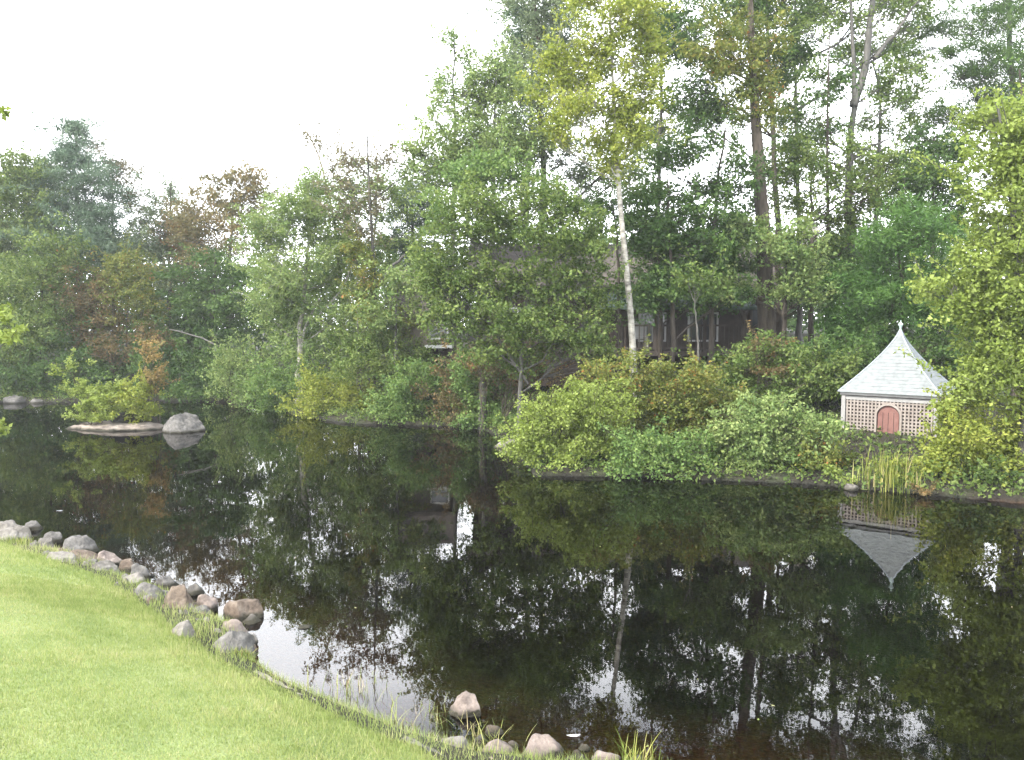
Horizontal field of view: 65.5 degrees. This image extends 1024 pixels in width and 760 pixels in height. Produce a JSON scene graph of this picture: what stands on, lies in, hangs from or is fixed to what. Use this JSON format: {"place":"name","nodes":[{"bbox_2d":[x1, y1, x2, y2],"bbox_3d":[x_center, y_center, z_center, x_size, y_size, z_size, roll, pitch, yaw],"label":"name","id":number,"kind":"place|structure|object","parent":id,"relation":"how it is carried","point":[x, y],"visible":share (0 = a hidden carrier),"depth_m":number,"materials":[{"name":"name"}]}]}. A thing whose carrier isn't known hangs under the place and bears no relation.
{"place":"outdoors","nodes":[
{"label":"outdoors","id":0,"kind":"place"},
{"bbox_2d":[0,535,659,759],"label":"lawn","id":1,"kind":"structure","parent":0,"point":[135,752],"depth_m":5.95,"materials":[{"name":"green plant"}]},
{"bbox_2d":[172,620,195,637],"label":"shore rock","id":2,"kind":"object","parent":1,"relation":"on","point":[187,624],"visible":0.64,"depth_m":8.00,"materials":[{"name":"stone"}]},
{"bbox_2d":[0,401,1023,759],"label":"water","id":3,"kind":"structure","parent":0,"point":[828,623],"depth_m":10.45,"materials":[{"name":"black liquid"}]},
{"bbox_2d":[162,412,204,432],"bbox_3d":[-10.042,1.486,24.468,1.193,0.966,1.145,0,4,0],"label":"boulder","id":4,"kind":"object","parent":3,"relation":"in","point":[184,422],"visible":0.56,"depth_m":24.11,"materials":[{"name":"grey stone"}]},
{"bbox_2d":[0,324,1023,759],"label":"ground","id":5,"kind":"structure","parent":0,"point":[778,478],"depth_m":17.20,"materials":[{"name":"soil"}]},
{"bbox_2d":[0,105,29,435],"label":"maple tree","id":6,"kind":"object","parent":5,"relation":"on","point":[13,335],"visible":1,"depth_m":12.95,"materials":[{"name":"green plant"}]},
{"bbox_2d":[0,133,84,366],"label":"broadleaf tree","id":7,"kind":"object","parent":5,"relation":"on","point":[15,178],"visible":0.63,"depth_m":36.84,"materials":[{"name":"green plant"}]},
{"bbox_2d":[0,339,85,396],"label":"shrub","id":8,"kind":"object","parent":5,"relation":"on","point":[8,381],"visible":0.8,"depth_m":33.47,"materials":[{"name":"green plant"}]},
{"bbox_2d":[0,210,98,389],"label":"maple tree","id":9,"kind":"object","parent":5,"relation":"on","point":[16,286],"visible":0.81,"depth_m":33.81,"materials":[{"name":"green plant"}]},
{"bbox_2d":[62,535,98,551],"bbox_3d":[-6.346,2.492,11.693,0.484,0.401,0.375,-3,5,-35],"label":"shore rock","id":10,"kind":"object","parent":5,"relation":"on","point":[84,542],"visible":0.52,"depth_m":11.62,"materials":[{"name":"grey stone"}]},
{"bbox_2d":[0,89,167,373],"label":"white pine","id":11,"kind":"object","parent":5,"relation":"on","point":[92,217],"visible":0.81,"depth_m":37.18,"materials":[{"name":"green plant"}]},
{"bbox_2d":[36,252,134,382],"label":"rusty tree","id":12,"kind":"object","parent":5,"relation":"on","point":[83,300],"visible":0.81,"depth_m":34.34,"materials":[{"name":"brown plant"}]},
{"bbox_2d":[46,347,129,424],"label":"shrub","id":13,"kind":"object","parent":5,"relation":"on","point":[94,399],"visible":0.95,"depth_m":24.56,"materials":[{"name":"green plant"}]},
{"bbox_2d":[12,312,181,398],"bbox_3d":[-17.586,-1.104,34.536,7.052,3.698,4.972,0,4,0],"label":"shrub","id":14,"kind":"object","parent":5,"relation":"on","point":[100,372],"visible":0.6,"depth_m":33.76,"materials":[{"name":"green plant"}]},
{"bbox_2d":[97,550,121,566],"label":"shore rock","id":15,"kind":"object","parent":5,"relation":"on","point":[103,555],"visible":0.45,"depth_m":10.98,"materials":[{"name":"grey stone"}]},
{"bbox_2d":[56,231,174,363],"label":"yellowing tree","id":16,"kind":"object","parent":5,"relation":"on","point":[122,262],"visible":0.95,"depth_m":34.63,"materials":[{"name":"green plant"}]},
{"bbox_2d":[77,421,163,430],"bbox_3d":[-12.193,1.542,24.948,2.856,0.488,1.275,0,4,0],"label":"flat rock","id":17,"kind":"object","parent":5,"relation":"on","point":[111,426],"visible":0.53,"depth_m":24.56,"materials":[{"name":"stone"}]},
{"bbox_2d":[81,125,167,353],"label":"brown sparse tree","id":18,"kind":"object","parent":5,"relation":"on","point":[121,162],"visible":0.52,"depth_m":40.28,"materials":[{"name":"grey plant"}]},
{"bbox_2d":[91,361,165,424],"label":"shrub","id":19,"kind":"object","parent":5,"relation":"on","point":[144,387],"visible":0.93,"depth_m":24.64,"materials":[{"name":"green plant"}]},
{"bbox_2d":[83,309,181,392],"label":"shrub","id":20,"kind":"object","parent":5,"relation":"on","point":[110,349],"visible":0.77,"depth_m":33.86,"materials":[{"name":"green plant"}]},
{"bbox_2d":[79,202,202,338],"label":"silver tree","id":21,"kind":"object","parent":5,"relation":"on","point":[160,251],"visible":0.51,"depth_m":38.02,"materials":[{"name":"grey plant"}]},
{"bbox_2d":[133,582,162,596],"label":"shore rock","id":22,"kind":"object","parent":5,"relation":"on","point":[152,588],"visible":0.34,"depth_m":9.31,"materials":[{"name":"grey stone"}]},
{"bbox_2d":[133,334,181,422],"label":"autumn shrub","id":23,"kind":"object","parent":5,"relation":"on","point":[153,376],"visible":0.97,"depth_m":24.97,"materials":[{"name":"brown plant"}]},
{"bbox_2d":[155,575,178,588],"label":"shore rock","id":24,"kind":"object","parent":5,"relation":"on","point":[168,581],"visible":0.62,"depth_m":10.11,"materials":[{"name":"grey stone"}]},
{"bbox_2d":[119,160,221,359],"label":"spruce tree","id":25,"kind":"object","parent":5,"relation":"on","point":[170,190],"visible":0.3,"depth_m":40.18,"materials":[{"name":"green plant"}]},
{"bbox_2d":[128,196,227,366],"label":"purple tree","id":26,"kind":"object","parent":5,"relation":"on","point":[169,227],"visible":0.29,"depth_m":39.21,"materials":[{"name":"grey plant"}]},
{"bbox_2d":[164,584,194,609],"bbox_3d":[-3.793,2.551,9.047,0.410,0.452,0.339,0,4,0],"label":"shore rock","id":27,"kind":"object","parent":5,"relation":"on","point":[179,595],"visible":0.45,"depth_m":8.96,"materials":[{"name":"brown stone"}]},
{"bbox_2d":[137,328,257,403],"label":"shrub","id":28,"kind":"object","parent":5,"relation":"on","point":[187,382],"visible":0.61,"depth_m":33.34,"materials":[{"name":"green plant"}]},
{"bbox_2d":[143,235,269,386],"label":"hemlock tree","id":29,"kind":"object","parent":5,"relation":"on","point":[201,319],"visible":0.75,"depth_m":34.80,"materials":[{"name":"green plant"}]},
{"bbox_2d":[197,594,217,611],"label":"shore rock","id":30,"kind":"object","parent":5,"relation":"on","point":[210,602],"visible":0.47,"depth_m":9.32,"materials":[{"name":"grey stone"}]},
{"bbox_2d":[144,154,293,346],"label":"autumn tree","id":31,"kind":"object","parent":5,"relation":"on","point":[252,190],"visible":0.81,"depth_m":37.02,"materials":[{"name":"brown plant"}]},
{"bbox_2d":[213,630,255,655],"bbox_3d":[-2.788,2.663,7.965,0.431,0.345,0.341,-3,5,-36],"label":"shore rock","id":32,"kind":"object","parent":5,"relation":"on","point":[245,640],"visible":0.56,"depth_m":7.90,"materials":[{"name":"grey stone"}]},
{"bbox_2d":[196,328,287,408],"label":"shrub","id":33,"kind":"object","parent":5,"relation":"on","point":[226,364],"visible":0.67,"depth_m":31.13,"materials":[{"name":"green plant"}]},
{"bbox_2d":[223,598,263,620],"bbox_3d":[-3.099,2.731,9.166,0.451,0.448,0.421,-3,5,-34],"label":"shore rock","id":34,"kind":"object","parent":5,"relation":"on","point":[242,609],"visible":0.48,"depth_m":9.08,"materials":[{"name":"brown stone"}]},
{"bbox_2d":[223,325,380,412],"bbox_3d":[-7.737,-0.255,29.964,5.727,3.977,3.830,0,4,0],"label":"shrub","id":35,"kind":"object","parent":5,"relation":"on","point":[270,380],"visible":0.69,"depth_m":29.70,"materials":[{"name":"green plant"}]},
{"bbox_2d":[219,152,387,400],"bbox_3d":[-7.661,-3.586,29.347,6.773,9.223,5.407,0,4,0],"label":"fine birch","id":36,"kind":"object","parent":5,"relation":"on","point":[288,289],"visible":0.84,"depth_m":29.15,"materials":[{"name":"green plant"}]},
{"bbox_2d":[291,114,368,394],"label":"twiggy tree","id":37,"kind":"object","parent":5,"relation":"on","point":[320,146],"visible":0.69,"depth_m":30.16,"materials":[{"name":"brown plant"}]},
{"bbox_2d":[268,352,398,419],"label":"shrub","id":38,"kind":"object","parent":5,"relation":"on","point":[352,395],"visible":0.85,"depth_m":27.64,"materials":[{"name":"green plant"}]},
{"bbox_2d":[307,668,401,706],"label":"sedge clump","id":39,"kind":"object","parent":5,"relation":"on","point":[349,692],"visible":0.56,"depth_m":7.21,"materials":[{"name":"green plant"}]},
{"bbox_2d":[281,123,429,383],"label":"broadleaf tree","id":40,"kind":"object","parent":5,"relation":"on","point":[393,190],"visible":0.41,"depth_m":30.44,"materials":[{"name":"green plant"}]},
{"bbox_2d":[309,112,414,402],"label":"bare tree","id":41,"kind":"object","parent":5,"relation":"on","point":[363,160],"visible":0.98,"depth_m":27.66,"materials":[{"name":"brown plant"}]},
{"bbox_2d":[301,313,449,405],"bbox_3d":[-4.505,-0.585,27.498,5.062,3.544,4.043,0,4,0],"label":"shrub","id":42,"kind":"object","parent":5,"relation":"on","point":[374,349],"visible":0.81,"depth_m":27.13,"materials":[{"name":"green plant"}]},
{"bbox_2d":[335,221,424,408],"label":"yellowing tree","id":43,"kind":"object","parent":5,"relation":"on","point":[352,248],"visible":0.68,"depth_m":27.66,"materials":[{"name":"green plant"}]},
{"bbox_2d":[344,246,446,401],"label":"tree","id":44,"kind":"object","parent":5,"relation":"on","point":[395,281],"visible":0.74,"depth_m":26.65,"materials":[{"name":"green plant"}]},
{"bbox_2d":[352,157,460,299],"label":"white pine","id":45,"kind":"object","parent":5,"relation":"on","point":[418,224],"visible":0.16,"depth_m":32.38,"materials":[{"name":"green plant"}]},
{"bbox_2d":[357,349,459,425],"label":"shrub","id":46,"kind":"object","parent":5,"relation":"on","point":[396,392],"visible":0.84,"depth_m":25.90,"materials":[{"name":"green plant"}]},
{"bbox_2d":[387,270,460,394],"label":"cottage","id":47,"kind":"structure","parent":5,"relation":"on","point":[416,332],"depth_m":28.62,"materials":[{"name":"beige"}]},
{"bbox_2d":[375,689,482,732],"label":"sedge clump","id":48,"kind":"object","parent":5,"relation":"on","point":[395,715],"visible":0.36,"depth_m":6.75,"materials":[{"name":"green plant"}]},
{"bbox_2d":[402,326,499,429],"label":"shrub","id":49,"kind":"object","parent":5,"relation":"on","point":[441,402],"visible":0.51,"depth_m":25.22,"materials":[{"name":"green plant"}]},
{"bbox_2d":[377,20,536,382],"bbox_3d":[-1.935,-5.804,27.971,5.601,12.998,4.108,0,4,0],"label":"sparse tree","id":50,"kind":"object","parent":5,"relation":"on","point":[441,82],"visible":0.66,"depth_m":27.54,"materials":[{"name":"green plant"}]},
{"bbox_2d":[448,691,480,718],"bbox_3d":[-0.396,2.899,6.921,0.295,0.385,0.279,4,6,40],"label":"shore rock","id":51,"kind":"object","parent":5,"relation":"on","point":[465,705],"visible":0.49,"depth_m":6.85,"materials":[{"name":"beige stone"}]},
{"bbox_2d":[430,343,534,431],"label":"shrub","id":52,"kind":"object","parent":5,"relation":"on","point":[470,395],"visible":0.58,"depth_m":24.58,"materials":[{"name":"green plant"}]},
{"bbox_2d":[384,16,585,390],"bbox_3d":[-1.132,-5.831,28.118,7.089,12.713,4.669,2,5,21],"label":"broadleaf tree","id":53,"kind":"object","parent":5,"relation":"on","point":[524,140],"visible":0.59,"depth_m":27.41,"materials":[{"name":"green plant"}]},
{"bbox_2d":[482,739,515,754],"bbox_3d":[-0.105,2.913,6.251,0.296,0.215,0.268,0,4,0],"label":"shore rock","id":54,"kind":"object","parent":5,"relation":"on","point":[504,745],"visible":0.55,"depth_m":6.19,"materials":[{"name":"beige stone"}]},
{"bbox_2d":[404,123,597,429],"bbox_3d":[-0.453,-3.095,24.453,5.140,9.270,3.846,2,5,29],"label":"leafy tree","id":55,"kind":"object","parent":5,"relation":"on","point":[489,172],"visible":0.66,"depth_m":23.88,"materials":[{"name":"green plant"}]},
{"bbox_2d":[0,214,1010,358],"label":"woods","id":56,"kind":"object","parent":5,"relation":"on","point":[791,323],"visible":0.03,"depth_m":44.15,"materials":[{"name":"green plant"}]},
{"bbox_2d":[0,335,1023,497],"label":"ground cover","id":57,"kind":"object","parent":5,"relation":"on","point":[977,481],"visible":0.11,"depth_m":17.77,"materials":[{"name":"green plant"}]},
{"bbox_2d":[454,336,573,433],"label":"shrub","id":58,"kind":"object","parent":5,"relation":"on","point":[494,369],"visible":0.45,"depth_m":23.92,"materials":[{"name":"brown plant"}]},
{"bbox_2d":[395,169,634,435],"bbox_3d":[0.102,-1.918,21.216,6.395,7.321,3.993,0,4,0],"label":"leafy tree","id":59,"kind":"object","parent":5,"relation":"on","point":[439,278],"visible":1,"depth_m":20.89,"materials":[{"name":"green plant"}]},
{"bbox_2d":[459,0,597,243],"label":"broadleaf tree","id":60,"kind":"object","parent":5,"relation":"on","point":[519,34],"visible":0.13,"depth_m":30.26,"materials":[{"name":"green plant"}]},
{"bbox_2d":[522,733,563,759],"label":"shore rock","id":61,"kind":"object","parent":5,"relation":"on","point":[538,743],"visible":0.75,"depth_m":6.22,"materials":[{"name":"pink stone"}]},
{"bbox_2d":[495,358,644,472],"bbox_3d":[1.298,0.782,18.220,3.392,2.498,2.614,0,4,0],"label":"shrub","id":62,"kind":"object","parent":5,"relation":"on","point":[580,414],"visible":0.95,"depth_m":17.82,"materials":[{"name":"green plant"}]},
{"bbox_2d":[481,0,683,248],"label":"tall tree","id":63,"kind":"object","parent":5,"relation":"on","point":[580,174],"visible":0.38,"depth_m":29.14,"materials":[{"name":"green plant"}]},
{"bbox_2d":[510,0,691,419],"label":"birch tree","id":64,"kind":"object","parent":5,"relation":"on","point":[629,109],"visible":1,"depth_m":20.73,"materials":[{"name":"green plant"}]},
{"bbox_2d":[560,186,650,402],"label":"slim tree","id":65,"kind":"object","parent":5,"relation":"on","point":[612,208],"visible":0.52,"depth_m":22.75,"materials":[{"name":"green plant"}]},
{"bbox_2d":[613,727,662,759],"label":"sedge clump","id":66,"kind":"object","parent":5,"relation":"on","point":[633,753],"visible":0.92,"depth_m":5.99,"materials":[{"name":"green plant"}]},
{"bbox_2d":[467,222,819,385],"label":"house","id":67,"kind":"structure","parent":5,"relation":"on","point":[727,328],"depth_m":27.53,"materials":[{"name":"brown wood"}]},
{"bbox_2d":[638,312,666,341],"bbox_3d":[4.850,-1.833,27.525,0.960,1.010,0.050,0,4,0],"label":"window","id":68,"kind":"structure","parent":67,"relation":"in","point":[639,315],"depth_m":27.51,"materials":[{"name":"grey glass"}]},
{"bbox_2d":[687,312,718,341],"bbox_3d":[6.600,-1.833,27.525,1.060,1.010,0.050,0,4,0],"label":"window","id":69,"kind":"structure","parent":67,"relation":"in","point":[716,320],"depth_m":27.53,"materials":[{"name":"grey glass"}]},
{"bbox_2d":[602,0,717,209],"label":"broadleaf tree","id":70,"kind":"object","parent":5,"relation":"on","point":[660,129],"visible":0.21,"depth_m":27.32,"materials":[{"name":"green plant"}]},
{"bbox_2d":[597,412,732,482],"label":"shrub","id":71,"kind":"object","parent":5,"relation":"on","point":[647,445],"visible":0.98,"depth_m":17.08,"materials":[{"name":"green plant"}]},
{"bbox_2d":[562,333,773,439],"bbox_3d":[3.696,0.243,19.394,4.951,2.780,2.925,0,4,0],"label":"shrub","id":72,"kind":"object","parent":5,"relation":"on","point":[686,387],"visible":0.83,"depth_m":19.07,"materials":[{"name":"green plant"}]},
{"bbox_2d":[584,154,759,376],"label":"broadleaf tree","id":73,"kind":"object","parent":5,"relation":"on","point":[652,294],"visible":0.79,"depth_m":22.13,"materials":[{"name":"green plant"}]},
{"bbox_2d":[588,179,792,373],"bbox_3d":[5.340,-2.951,24.780,6.309,6.513,3.436,2,5,20],"label":"dark tree","id":74,"kind":"object","parent":5,"relation":"on","point":[750,266],"visible":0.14,"depth_m":24.42,"materials":[{"name":"green plant"}]},
{"bbox_2d":[649,242,737,367],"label":"young birch","id":75,"kind":"object","parent":5,"relation":"on","point":[701,281],"visible":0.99,"depth_m":20.77,"materials":[{"name":"green plant"}]},
{"bbox_2d":[601,100,798,372],"bbox_3d":[5.613,-3.939,23.166,5.044,8.328,3.607,-1,5,-19],"label":"dark maple","id":76,"kind":"object","parent":5,"relation":"on","point":[671,161],"visible":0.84,"depth_m":22.85,"materials":[{"name":"green plant"}]},
{"bbox_2d":[627,0,844,347],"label":"oak tree","id":77,"kind":"object","parent":5,"relation":"on","point":[798,48],"visible":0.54,"depth_m":26.03,"materials":[{"name":"green plant"}]},
{"bbox_2d":[673,0,800,367],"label":"oak tree","id":78,"kind":"object","parent":5,"relation":"on","point":[754,85],"visible":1,"depth_m":23.24,"materials":[{"name":"green plant"}]},
{"bbox_2d":[671,328,862,408],"bbox_3d":[6.810,-0.172,20.398,5.305,2.332,3.016,0,4,0],"label":"shrub","id":79,"kind":"object","parent":5,"relation":"on","point":[806,378],"visible":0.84,"depth_m":20.22,"materials":[{"name":"green plant"}]},
{"bbox_2d":[745,320,799,396],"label":"shrub","id":80,"kind":"object","parent":5,"relation":"on","point":[772,369],"visible":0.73,"depth_m":20.05,"materials":[{"name":"green plant"}]},
{"bbox_2d":[691,389,856,474],"bbox_3d":[5.616,1.126,17.422,3.502,1.802,2.405,1,4,12],"label":"shrub","id":81,"kind":"object","parent":5,"relation":"on","point":[764,422],"visible":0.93,"depth_m":17.16,"materials":[{"name":"green plant"}]},
{"bbox_2d":[708,208,853,374],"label":"maple tree","id":82,"kind":"object","parent":5,"relation":"on","point":[785,253],"visible":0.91,"depth_m":22.29,"materials":[{"name":"green plant"}]},
{"bbox_2d":[716,222,896,364],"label":"pine tree","id":83,"kind":"object","parent":5,"relation":"on","point":[846,253],"visible":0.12,"depth_m":24.94,"materials":[{"name":"green plant"}]},
{"bbox_2d":[748,32,876,355],"bbox_3d":[9.302,-5.744,25.135,3.565,9.984,2.284,1,4,11],"label":"slender tree","id":84,"kind":"object","parent":5,"relation":"on","point":[832,85],"visible":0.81,"depth_m":24.70,"materials":[{"name":"green plant"}]},
{"bbox_2d":[709,0,943,343],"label":"broadleaf tree","id":85,"kind":"object","parent":5,"relation":"on","point":[920,9],"visible":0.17,"depth_m":28.68,"materials":[{"name":"green plant"}]},
{"bbox_2d":[791,427,870,470],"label":"shrub","id":86,"kind":"object","parent":5,"relation":"on","point":[833,455],"visible":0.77,"depth_m":16.88,"materials":[{"name":"green plant"}]},
{"bbox_2d":[751,116,913,353],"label":"broadleaf tree","id":87,"kind":"object","parent":5,"relation":"on","point":[809,161],"visible":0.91,"depth_m":24.10,"materials":[{"name":"green plant"}]},
{"bbox_2d":[813,456,860,483],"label":"shrub","id":88,"kind":"object","parent":5,"relation":"on","point":[834,471],"visible":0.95,"depth_m":16.34,"materials":[{"name":"green plant"}]},
{"bbox_2d":[781,0,946,348],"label":"forked tree","id":89,"kind":"object","parent":5,"relation":"on","point":[855,101],"visible":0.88,"depth_m":25.23,"materials":[{"name":"green plant"}]},
{"bbox_2d":[763,0,968,297],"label":"broadleaf tree","id":90,"kind":"object","parent":5,"relation":"on","point":[911,117],"visible":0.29,"depth_m":29.23,"materials":[{"name":"green plant"}]},
{"bbox_2d":[777,313,980,386],"bbox_3d":[9.944,-0.803,21.660,5.999,2.533,2.808,0,4,0],"label":"shrub","id":91,"kind":"object","parent":5,"relation":"on","point":[928,341],"visible":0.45,"depth_m":21.31,"materials":[{"name":"green plant"}]},
{"bbox_2d":[861,444,915,492],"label":"reed clump","id":92,"kind":"object","parent":5,"relation":"on","point":[881,470],"visible":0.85,"depth_m":15.95,"materials":[{"name":"green plant"}]},
{"bbox_2d":[799,165,978,367],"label":"broadleaf tree","id":93,"kind":"object","parent":5,"relation":"on","point":[905,239],"visible":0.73,"depth_m":21.94,"materials":[{"name":"green plant"}]},
{"bbox_2d":[837,320,955,437],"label":"garden house","id":94,"kind":"structure","parent":5,"relation":"on","point":[887,385],"depth_m":18.96,"materials":[{"name":"white wood"}]},
{"bbox_2d":[877,406,898,433],"bbox_3d":[8.913,1.134,18.867,0.460,1.030,0.038,3,5,37],"label":"door","id":95,"kind":"structure","parent":94,"relation":"in","point":[888,416],"depth_m":18.84,"materials":[{"name":"red paint"}]},
{"bbox_2d":[867,458,929,495],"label":"reed clump","id":96,"kind":"object","parent":5,"relation":"on","point":[911,478],"visible":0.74,"depth_m":15.80,"materials":[{"name":"green plant"}]},
{"bbox_2d":[861,456,977,478],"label":"shrub","id":97,"kind":"object","parent":5,"relation":"on","point":[901,464],"visible":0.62,"depth_m":16.07,"materials":[{"name":"green plant"}]},
{"bbox_2d":[863,117,990,341],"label":"broadleaf tree","id":98,"kind":"object","parent":5,"relation":"on","point":[946,153],"visible":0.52,"depth_m":24.24,"materials":[{"name":"green plant"}]},
{"bbox_2d":[906,480,974,501],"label":"shrub","id":99,"kind":"object","parent":5,"relation":"on","point":[922,492],"visible":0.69,"depth_m":15.37,"materials":[{"name":"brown plant"}]},
{"bbox_2d":[872,0,1023,308],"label":"tall pine","id":100,"kind":"object","parent":5,"relation":"on","point":[994,65],"visible":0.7,"depth_m":27.51,"materials":[{"name":"green plant"}]},
{"bbox_2d":[893,82,1023,472],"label":"broadleaf tree","id":101,"kind":"object","parent":5,"relation":"on","point":[984,302],"visible":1,"depth_m":15.49,"materials":[{"name":"green plant"}]},
{"bbox_2d":[899,372,1023,486],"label":"shrub","id":102,"kind":"object","parent":5,"relation":"on","point":[966,436],"visible":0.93,"depth_m":15.86,"materials":[{"name":"green plant"}]},
{"bbox_2d":[954,452,1023,484],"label":"shrub","id":103,"kind":"object","parent":5,"relation":"on","point":[983,471],"visible":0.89,"depth_m":15.28,"materials":[{"name":"green plant"}]},
{"bbox_2d":[1001,49,1023,408],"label":"thin dark tree","id":104,"kind":"object","parent":5,"relation":"on","point":[1021,93],"visible":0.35,"depth_m":18.67,"materials":[{"name":"green plant"}]},
{"bbox_2d":[0,0,1023,330],"label":"sky","id":105,"kind":"structure","parent":0,"point":[208,85],"materials":[{"name":"white"}]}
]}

